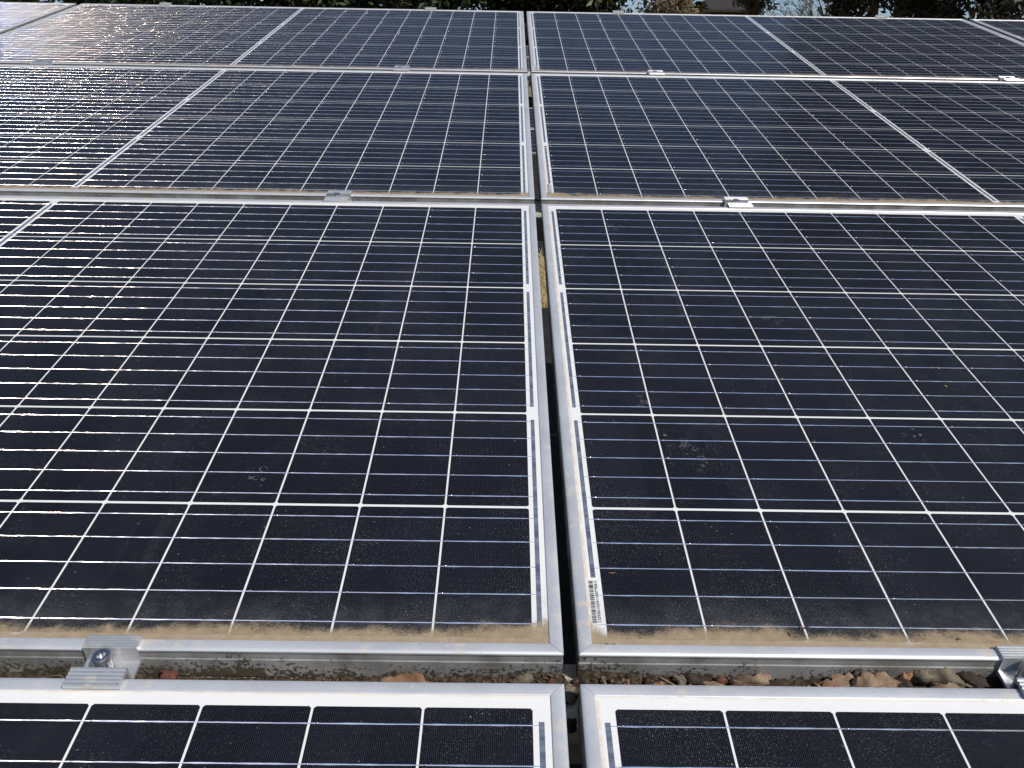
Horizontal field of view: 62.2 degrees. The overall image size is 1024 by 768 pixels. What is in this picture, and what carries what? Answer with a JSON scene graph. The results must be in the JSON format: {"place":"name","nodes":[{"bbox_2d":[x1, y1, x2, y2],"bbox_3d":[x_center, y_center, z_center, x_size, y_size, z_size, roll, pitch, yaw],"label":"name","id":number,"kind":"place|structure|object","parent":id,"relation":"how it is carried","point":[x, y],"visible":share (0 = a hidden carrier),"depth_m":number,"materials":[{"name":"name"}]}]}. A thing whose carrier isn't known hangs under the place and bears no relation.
{"place":"outdoors","nodes":[
{"label":"outdoors","id":0,"kind":"place"},
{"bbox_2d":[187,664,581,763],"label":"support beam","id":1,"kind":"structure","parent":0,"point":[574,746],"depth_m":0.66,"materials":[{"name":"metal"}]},
{"bbox_2d":[62,635,142,688],"bbox_3d":[-0.312,0.217,0.652,0.042,0.021,0.048,1,32,0],"label":"clamp","id":2,"kind":"object","parent":1,"relation":"attached to","point":[113,661],"visible":1,"depth_m":0.65,"materials":[{"name":"metal"}]},
{"bbox_2d":[160,670,178,679],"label":"dead leaf","id":3,"kind":"object","parent":1,"relation":"on","point":[169,675],"visible":0.34,"depth_m":0.66,"materials":[{"name":"red plant"}]},
{"bbox_2d":[0,195,563,678],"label":"solar panel","id":4,"kind":"object","parent":1,"relation":"on","point":[246,437],"visible":1,"depth_m":0.90,"materials":[{"name":"black glass"}]},
{"bbox_2d":[0,678,568,767],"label":"solar panel","id":5,"kind":"object","parent":1,"relation":"on","point":[129,723],"visible":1,"depth_m":0.61,"materials":[{"name":"glass"}]},
{"bbox_2d":[381,672,428,681],"bbox_3d":[-0.078,0.237,0.662,0.050,0.015,0.023,13,58,-1],"label":"dead leaf","id":6,"kind":"object","parent":1,"relation":"on","point":[408,677],"visible":0.32,"depth_m":0.66,"materials":[{"name":"brown plant"}]},
{"bbox_2d":[0,671,1004,688],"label":"gutter soil","id":7,"kind":"structure","parent":1,"relation":"on","point":[590,676],"depth_m":0.68,"materials":[{"name":"brown soil"}]},
{"bbox_2d":[510,673,533,682],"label":"dead leaf","id":8,"kind":"object","parent":7,"relation":"on","point":[527,678],"visible":0.69,"depth_m":0.67,"materials":[{"name":"beige plant"}]},
{"bbox_2d":[548,678,555,683],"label":"dead leaf","id":9,"kind":"object","parent":7,"relation":"on","point":[551,680],"visible":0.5,"depth_m":0.67,"materials":[{"name":"brown plant"}]},
{"bbox_2d":[566,682,579,703],"bbox_3d":[0.049,0.242,0.667,0.013,0.010,0.019,-25,27,35],"label":"leaf scrap","id":10,"kind":"object","parent":7,"relation":"on","point":[577,688],"visible":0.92,"depth_m":0.66,"materials":[{"name":"brown plant"}]},
{"bbox_2d":[642,677,652,684],"bbox_3d":[0.108,0.237,0.671,0.010,0.009,0.010,7,18,20],"label":"leaf scrap","id":11,"kind":"object","parent":7,"relation":"on","point":[646,680],"visible":0.62,"depth_m":0.67,"materials":[{"name":"brown plant"}]},
{"bbox_2d":[652,681,665,684],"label":"leaf scrap","id":12,"kind":"object","parent":7,"relation":"on","point":[660,683],"visible":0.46,"depth_m":0.67,"materials":[{"name":"brown plant"}]},
{"bbox_2d":[659,676,674,684],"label":"twig","id":13,"kind":"object","parent":7,"relation":"on","point":[666,680],"visible":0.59,"depth_m":0.67,"materials":[{"name":"wood"}]},
{"bbox_2d":[671,674,687,684],"bbox_3d":[0.135,0.235,0.671,0.018,0.009,0.006,23,-22,-11],"label":"leaf scrap","id":14,"kind":"object","parent":7,"relation":"on","point":[680,679],"visible":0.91,"depth_m":0.67,"materials":[{"name":"beige plant"}]},
{"bbox_2d":[703,681,725,685],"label":"dead leaf","id":15,"kind":"object","parent":7,"relation":"on","point":[713,683],"visible":0.18,"depth_m":0.67,"materials":[{"name":"beige plant"}]},
{"bbox_2d":[716,675,727,684],"bbox_3d":[0.167,0.235,0.671,0.011,0.009,0.005,10,-19,-31],"label":"leaf scrap","id":16,"kind":"object","parent":7,"relation":"on","point":[721,679],"visible":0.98,"depth_m":0.67,"materials":[{"name":"red plant"}]},
{"bbox_2d":[728,676,737,683],"bbox_3d":[0.177,0.235,0.672,0.012,0.009,0.006,-22,3,4],"label":"leaf scrap","id":17,"kind":"object","parent":7,"relation":"on","point":[731,681],"visible":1,"depth_m":0.67,"materials":[{"name":"brown plant"}]},
{"bbox_2d":[730,681,739,685],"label":"leaf scrap","id":18,"kind":"object","parent":7,"relation":"on","point":[735,683],"visible":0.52,"depth_m":0.67,"materials":[{"name":"brown plant"}]},
{"bbox_2d":[763,678,790,685],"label":"dead leaf","id":19,"kind":"object","parent":7,"relation":"on","point":[778,682],"visible":0.35,"depth_m":0.67,"materials":[{"name":"brown plant"}]},
{"bbox_2d":[822,677,834,686],"bbox_3d":[0.251,0.237,0.669,0.011,0.011,0.020,-15,1,34],"label":"leaf scrap","id":20,"kind":"object","parent":7,"relation":"on","point":[829,684],"visible":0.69,"depth_m":0.66,"materials":[{"name":"brown plant"}]},
{"bbox_2d":[852,670,857,685],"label":"dead leaf","id":21,"kind":"object","parent":7,"relation":"on","point":[854,681],"visible":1,"depth_m":0.67,"materials":[{"name":"brown plant"}]},
{"bbox_2d":[897,683,905,687],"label":"leaf scrap","id":22,"kind":"object","parent":7,"relation":"on","point":[899,685],"visible":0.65,"depth_m":0.67,"materials":[{"name":"brown plant"}]},
{"bbox_2d":[898,672,912,680],"bbox_3d":[0.313,0.234,0.675,0.013,0.011,0.007,-8,1,3],"label":"leaf scrap","id":23,"kind":"object","parent":7,"relation":"on","point":[906,675],"visible":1,"depth_m":0.67,"materials":[{"name":"plant"}]},
{"bbox_2d":[910,669,936,684],"bbox_3d":[0.328,0.233,0.678,0.034,0.015,0.021,-4,-1,12],"label":"dead leaf","id":24,"kind":"object","parent":7,"relation":"on","point":[922,677],"visible":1,"depth_m":0.67,"materials":[{"name":"beige plant"}]},
{"bbox_2d":[959,683,972,687],"bbox_3d":[0.356,0.240,0.670,0.017,0.007,0.007,-28,-6,-9],"label":"leaf scrap","id":25,"kind":"object","parent":7,"relation":"on","point":[967,684],"visible":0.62,"depth_m":0.67,"materials":[{"name":"brown plant"}]},
{"bbox_2d":[200,673,806,695],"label":"litter crumbs","id":26,"kind":"object","parent":1,"relation":"on","point":[551,675],"visible":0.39,"depth_m":0.67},
{"bbox_2d":[564,684,576,704],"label":"dead leaf","id":27,"kind":"object","parent":1,"relation":"on","point":[570,698],"visible":0.93,"depth_m":0.66,"materials":[{"name":"brown plant"}]},
{"bbox_2d":[567,718,576,733],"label":"dead leaf","id":28,"kind":"object","parent":1,"relation":"on","point":[571,726],"visible":1,"depth_m":0.64,"materials":[{"name":"black"}]},
{"bbox_2d":[678,673,712,684],"bbox_3d":[0.145,0.237,0.672,0.039,0.022,0.017,3,-19,17],"label":"dead leaf","id":29,"kind":"object","parent":1,"relation":"on","point":[693,678],"visible":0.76,"depth_m":0.67,"materials":[{"name":"brown plant"}]},
{"bbox_2d":[726,672,772,685],"bbox_3d":[0.193,0.237,0.675,0.044,0.017,0.024,-2,-10,-15],"label":"dead leaf","id":30,"kind":"object","parent":1,"relation":"on","point":[759,679],"visible":0.66,"depth_m":0.67,"materials":[{"name":"brown plant"}]},
{"bbox_2d":[541,204,1023,682],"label":"solar panel","id":31,"kind":"object","parent":1,"relation":"on","point":[772,430],"visible":1,"depth_m":0.92,"materials":[{"name":"black glass"}]},
{"bbox_2d":[788,624,809,636],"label":"twig","id":32,"kind":"object","parent":31,"relation":"on","point":[799,629],"visible":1,"depth_m":0.69,"materials":[{"name":"brown wood"}]},
{"bbox_2d":[578,684,1023,767],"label":"solar panel","id":33,"kind":"object","parent":1,"relation":"on","point":[665,726],"visible":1,"depth_m":0.61,"materials":[{"name":"black glass"}]},
{"bbox_2d":[817,672,854,686],"bbox_3d":[0.261,0.238,0.674,0.034,0.017,0.023,-2,-10,-32],"label":"dead leaf","id":34,"kind":"object","parent":1,"relation":"on","point":[841,680],"visible":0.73,"depth_m":0.67,"materials":[{"name":"beige plant"}]},
{"bbox_2d":[853,672,902,687],"bbox_3d":[0.286,0.241,0.671,0.047,0.023,0.021,3,17,6],"label":"dead leaf","id":35,"kind":"object","parent":1,"relation":"on","point":[876,679],"visible":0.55,"depth_m":0.67,"materials":[{"name":"beige plant"}]},
{"bbox_2d":[894,677,917,687],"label":"dead leaf","id":36,"kind":"object","parent":1,"relation":"on","point":[907,683],"visible":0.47,"depth_m":0.67,"materials":[{"name":"brown plant"}]},
{"bbox_2d":[930,682,959,687],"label":"dead leaf","id":37,"kind":"object","parent":1,"relation":"on","point":[948,685],"visible":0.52,"depth_m":0.66,"materials":[{"name":"brown plant"}]},
{"bbox_2d":[926,668,964,687],"bbox_3d":[0.343,0.234,0.677,0.043,0.027,0.024,22,-3,2],"label":"dead leaf","id":38,"kind":"object","parent":1,"relation":"on","point":[945,676],"visible":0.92,"depth_m":0.67,"materials":[{"name":"beige plant"}]},
{"bbox_2d":[956,671,991,688],"bbox_3d":[0.369,0.240,0.676,0.039,0.032,0.021,15,-19,3],"label":"dead leaf","id":39,"kind":"object","parent":1,"relation":"on","point":[973,679],"visible":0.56,"depth_m":0.67,"materials":[{"name":"brown plant"}]},
{"bbox_2d":[995,645,1023,694],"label":"clamp","id":40,"kind":"object","parent":1,"relation":"attached to","point":[1010,670],"visible":1,"depth_m":0.67,"materials":[{"name":"silver metal"}]},
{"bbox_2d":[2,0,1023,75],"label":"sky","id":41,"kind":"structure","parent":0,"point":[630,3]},
{"bbox_2d":[524,23,527,38],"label":"support beam","id":42,"kind":"structure","parent":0,"point":[525,29],"depth_m":3.18,"materials":[{"name":"metal"}]},
{"bbox_2d":[527,76,531,96],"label":"support beam","id":43,"kind":"structure","parent":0,"point":[529,85],"depth_m":2.44,"materials":[{"name":"metal"}]},
{"bbox_2d":[0,2,76,34],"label":"solar panel","id":44,"kind":"object","parent":43,"relation":"on","point":[14,15],"visible":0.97,"depth_m":3.07,"materials":[{"name":"grey glass"}]},
{"bbox_2d":[30,60,52,64],"bbox_3d":[-1.320,-0.898,2.384,0.042,0.021,0.048,1,32,0],"label":"clamp","id":45,"kind":"object","parent":43,"relation":"attached to","point":[43,62],"visible":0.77,"depth_m":2.37,"materials":[{"name":"silver metal"}]},
{"bbox_2d":[0,3,526,72],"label":"solar panel","id":46,"kind":"object","parent":43,"relation":"on","point":[195,36],"visible":1,"depth_m":2.73,"materials":[{"name":"glass"}]},
{"bbox_2d":[159,2,171,4],"bbox_3d":[-1.323,-1.435,3.243,0.042,0.045,0.022,1,32,0],"label":"end clamp","id":47,"kind":"object","parent":46,"relation":"attached to","point":[164,3],"visible":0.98,"depth_m":3.24,"materials":[{"name":"metal"}]},
{"bbox_2d":[425,7,436,9],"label":"end clamp","id":48,"kind":"object","parent":46,"relation":"attached to","point":[430,8],"visible":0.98,"depth_m":3.24,"materials":[{"name":"silver metal"}]},
{"bbox_2d":[393,66,409,70],"bbox_3d":[-0.311,-0.883,2.393,0.042,0.021,0.048,1,32,0],"label":"clamp","id":49,"kind":"object","parent":43,"relation":"attached to","point":[401,68],"visible":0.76,"depth_m":2.38,"materials":[{"name":"silver metal"}]},
{"bbox_2d":[648,70,664,75],"bbox_3d":[0.407,-0.873,2.399,0.042,0.021,0.048,1,32,0],"label":"clamp","id":50,"kind":"object","parent":43,"relation":"attached to","point":[655,72],"visible":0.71,"depth_m":2.39,"materials":[{"name":"silver metal"}]},
{"bbox_2d":[526,11,1023,81],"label":"solar panel","id":51,"kind":"object","parent":43,"relation":"on","point":[761,46],"visible":1,"depth_m":2.76,"materials":[{"name":"blue glass"}]},
{"bbox_2d":[875,15,887,17],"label":"end clamp","id":52,"kind":"object","parent":51,"relation":"attached to","point":[880,16],"visible":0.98,"depth_m":3.26,"materials":[{"name":"silver metal"}]},
{"bbox_2d":[969,19,1023,42],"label":"solar panel","id":53,"kind":"object","parent":43,"relation":"on","point":[1013,29],"visible":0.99,"depth_m":3.15,"materials":[{"name":"glass"}]},
{"bbox_2d":[998,76,1020,81],"bbox_3d":[1.410,-0.859,2.407,0.042,0.021,0.048,1,32,0],"label":"clamp","id":54,"kind":"object","parent":43,"relation":"attached to","point":[1007,78],"visible":0.71,"depth_m":2.40,"materials":[{"name":"silver metal"}]},
{"bbox_2d":[535,206,542,240],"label":"support beam","id":55,"kind":"structure","parent":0,"point":[538,222],"depth_m":1.54,"materials":[{"name":"metal"}]},
{"bbox_2d":[0,64,534,203],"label":"solar panel","id":56,"kind":"object","parent":55,"relation":"on","point":[232,133],"visible":1,"depth_m":1.85,"materials":[{"name":"glass"}]},
{"bbox_2d":[324,190,351,201],"bbox_3d":[-0.311,-0.331,1.522,0.042,0.020,0.048,1,32,0],"label":"clamp","id":57,"kind":"object","parent":55,"relation":"attached to","point":[338,196],"visible":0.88,"depth_m":1.52,"materials":[{"name":"silver metal"}]},
{"bbox_2d":[724,197,752,207],"bbox_3d":[0.406,-0.321,1.528,0.042,0.020,0.048,1,32,0],"label":"clamp","id":58,"kind":"object","parent":55,"relation":"attached to","point":[735,202],"visible":0.76,"depth_m":1.52,"materials":[{"name":"silver metal"}]},
{"bbox_2d":[531,73,1023,211],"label":"solar panel","id":59,"kind":"object","parent":55,"relation":"on","point":[762,142],"visible":1,"depth_m":1.86,"materials":[{"name":"black glass"}]},
{"bbox_2d":[532,107,547,307],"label":"ground","id":60,"kind":"structure","parent":0,"point":[543,287],"depth_m":7.52,"materials":[{"name":"brown soil"}]},
{"bbox_2d":[0,0,107,4],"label":"evergreen tree","id":61,"kind":"object","parent":60,"relation":"on","point":[78,2],"visible":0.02,"depth_m":17.73,"materials":[{"name":"green plant"}]},
{"bbox_2d":[69,0,278,6],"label":"evergreen tree","id":62,"kind":"object","parent":60,"relation":"on","point":[209,2],"visible":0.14,"depth_m":16.39,"materials":[{"name":"green plant"}]},
{"bbox_2d":[231,0,371,7],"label":"evergreen tree","id":63,"kind":"object","parent":60,"relation":"on","point":[294,3],"visible":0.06,"depth_m":17.45,"materials":[{"name":"green plant"}]},
{"bbox_2d":[298,0,550,22],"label":"evergreen tree","id":64,"kind":"object","parent":60,"relation":"on","point":[398,4],"visible":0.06,"depth_m":16.98,"materials":[{"name":"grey plant"}]},
{"bbox_2d":[436,0,571,107],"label":"evergreen tree","id":65,"kind":"object","parent":60,"relation":"on","point":[523,5],"visible":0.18,"depth_m":18.61,"materials":[{"name":"green plant"}]},
{"bbox_2d":[538,247,547,306],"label":"dry grass","id":66,"kind":"structure","parent":60,"relation":"on","point":[541,256],"depth_m":7.66,"materials":[{"name":"plant"}]},
{"bbox_2d":[532,155,581,767],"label":"weed mat","id":67,"kind":"object","parent":60,"relation":"on","point":[567,631],"visible":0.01,"depth_m":3.27,"materials":[{"name":"black fabric"}]},
{"bbox_2d":[523,0,654,45],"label":"evergreen tree","id":68,"kind":"object","parent":60,"relation":"on","point":[603,6],"visible":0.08,"depth_m":17.91,"materials":[{"name":"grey plant"}]},
{"bbox_2d":[627,0,706,13],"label":"dry shrub","id":69,"kind":"object","parent":60,"relation":"on","point":[666,7],"visible":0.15,"depth_m":19.67,"materials":[{"name":"brown plant"}]},
{"bbox_2d":[678,0,712,14],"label":"olive shrub","id":70,"kind":"object","parent":60,"relation":"on","point":[699,3],"visible":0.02,"depth_m":24.30,"materials":[{"name":"green plant"}]},
{"bbox_2d":[695,0,749,14],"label":"house","id":71,"kind":"structure","parent":60,"relation":"on","point":[720,7],"depth_m":60.19,"materials":[{"name":"tile"}]},
{"bbox_2d":[727,0,787,15],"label":"olive shrub","id":72,"kind":"object","parent":60,"relation":"on","point":[754,7],"visible":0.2,"depth_m":23.87,"materials":[{"name":"green plant"}]},
{"bbox_2d":[766,0,830,16],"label":"bare shrub","id":73,"kind":"object","parent":60,"relation":"on","point":[800,12],"visible":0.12,"depth_m":30.26,"materials":[{"name":"plant"}]},
{"bbox_2d":[765,0,878,16],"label":"bare shrub","id":74,"kind":"object","parent":60,"relation":"on","point":[810,3],"visible":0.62,"depth_m":23.23,"materials":[{"name":"brown plant"}]},
{"bbox_2d":[820,0,868,16],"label":"conifer","id":75,"kind":"object","parent":60,"relation":"on","point":[846,6],"visible":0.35,"depth_m":20.70,"materials":[{"name":"green plant"}]},
{"bbox_2d":[817,0,921,16],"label":"conifer","id":76,"kind":"object","parent":60,"relation":"on","point":[856,10],"visible":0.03,"depth_m":26.23,"materials":[{"name":"green plant"}]},
{"bbox_2d":[863,0,965,18],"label":"conifer","id":77,"kind":"object","parent":60,"relation":"on","point":[900,7],"visible":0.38,"depth_m":19.14,"materials":[{"name":"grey plant"}]},
{"bbox_2d":[893,0,977,18],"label":"conifer","id":78,"kind":"object","parent":60,"relation":"on","point":[956,9],"visible":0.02,"depth_m":26.57,"materials":[{"name":"green plant"}]},
{"bbox_2d":[920,1,960,18],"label":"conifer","id":79,"kind":"object","parent":60,"relation":"on","point":[942,17],"visible":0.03,"depth_m":20.08,"materials":[{"name":"green plant"}]},
{"bbox_2d":[938,0,1023,20],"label":"conifer","id":80,"kind":"object","parent":60,"relation":"on","point":[997,9],"visible":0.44,"depth_m":17.50,"materials":[{"name":"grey plant"}]},
{"bbox_2d":[955,0,1023,20],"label":"conifer","id":81,"kind":"object","parent":60,"relation":"on","point":[977,15],"depth_m":23.96,"materials":[{"name":"green plant"}]},
{"bbox_3d":[-0.726,-2.244,10.375,0.100,1.067,0.100,1,17,0],"label":"support post","id":82,"kind":"object","parent":60,"relation":"on","visible":0},
{"bbox_2d":[530,129,535,154],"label":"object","id":83,"kind":"object","parent":82,"relation":"on","point":[533,146],"depth_m":10.42,"materials":[{"name":"grey metal"}]},
{"bbox_3d":[-0.727,-3.048,11.853,0.100,1.375,0.100,1,17,0],"label":"support post","id":84,"kind":"object","parent":60,"relation":"on","visible":0},
{"bbox_2d":[529,108,533,128],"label":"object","id":85,"kind":"object","parent":84,"relation":"on","point":[531,118],"visible":0.02,"depth_m":11.33,"materials":[{"name":"grey metal"}]},
{"bbox_3d":[-0.732,-5.513,16.530,0.100,1.760,0.100,1,17,0],"label":"support post","id":86,"kind":"object","parent":60,"relation":"on","visible":0},
{"bbox_2d":[526,46,528,56],"bbox_3d":[-0.036,-6.255,15.972,1.682,0.031,1.000,1,32,0],"label":"solar panel","id":87,"kind":"object","parent":86,"relation":"on","point":[527,52],"visible":0.04,"depth_m":15.91,"materials":[{"name":"grey metal"}]},
{"bbox_3d":[-0.730,-4.767,15.087,0.100,1.562,0.100,1,17,0],"label":"support post","id":88,"kind":"object","parent":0,"visible":0},
{"bbox_2d":[526,57,529,70],"bbox_3d":[-0.036,-5.699,15.098,1.682,0.031,1.000,1,32,0],"label":"solar panel","id":89,"kind":"object","parent":88,"relation":"on","point":[528,63],"visible":0.02,"depth_m":15.04,"materials":[{"name":"grey metal"}]}
]}

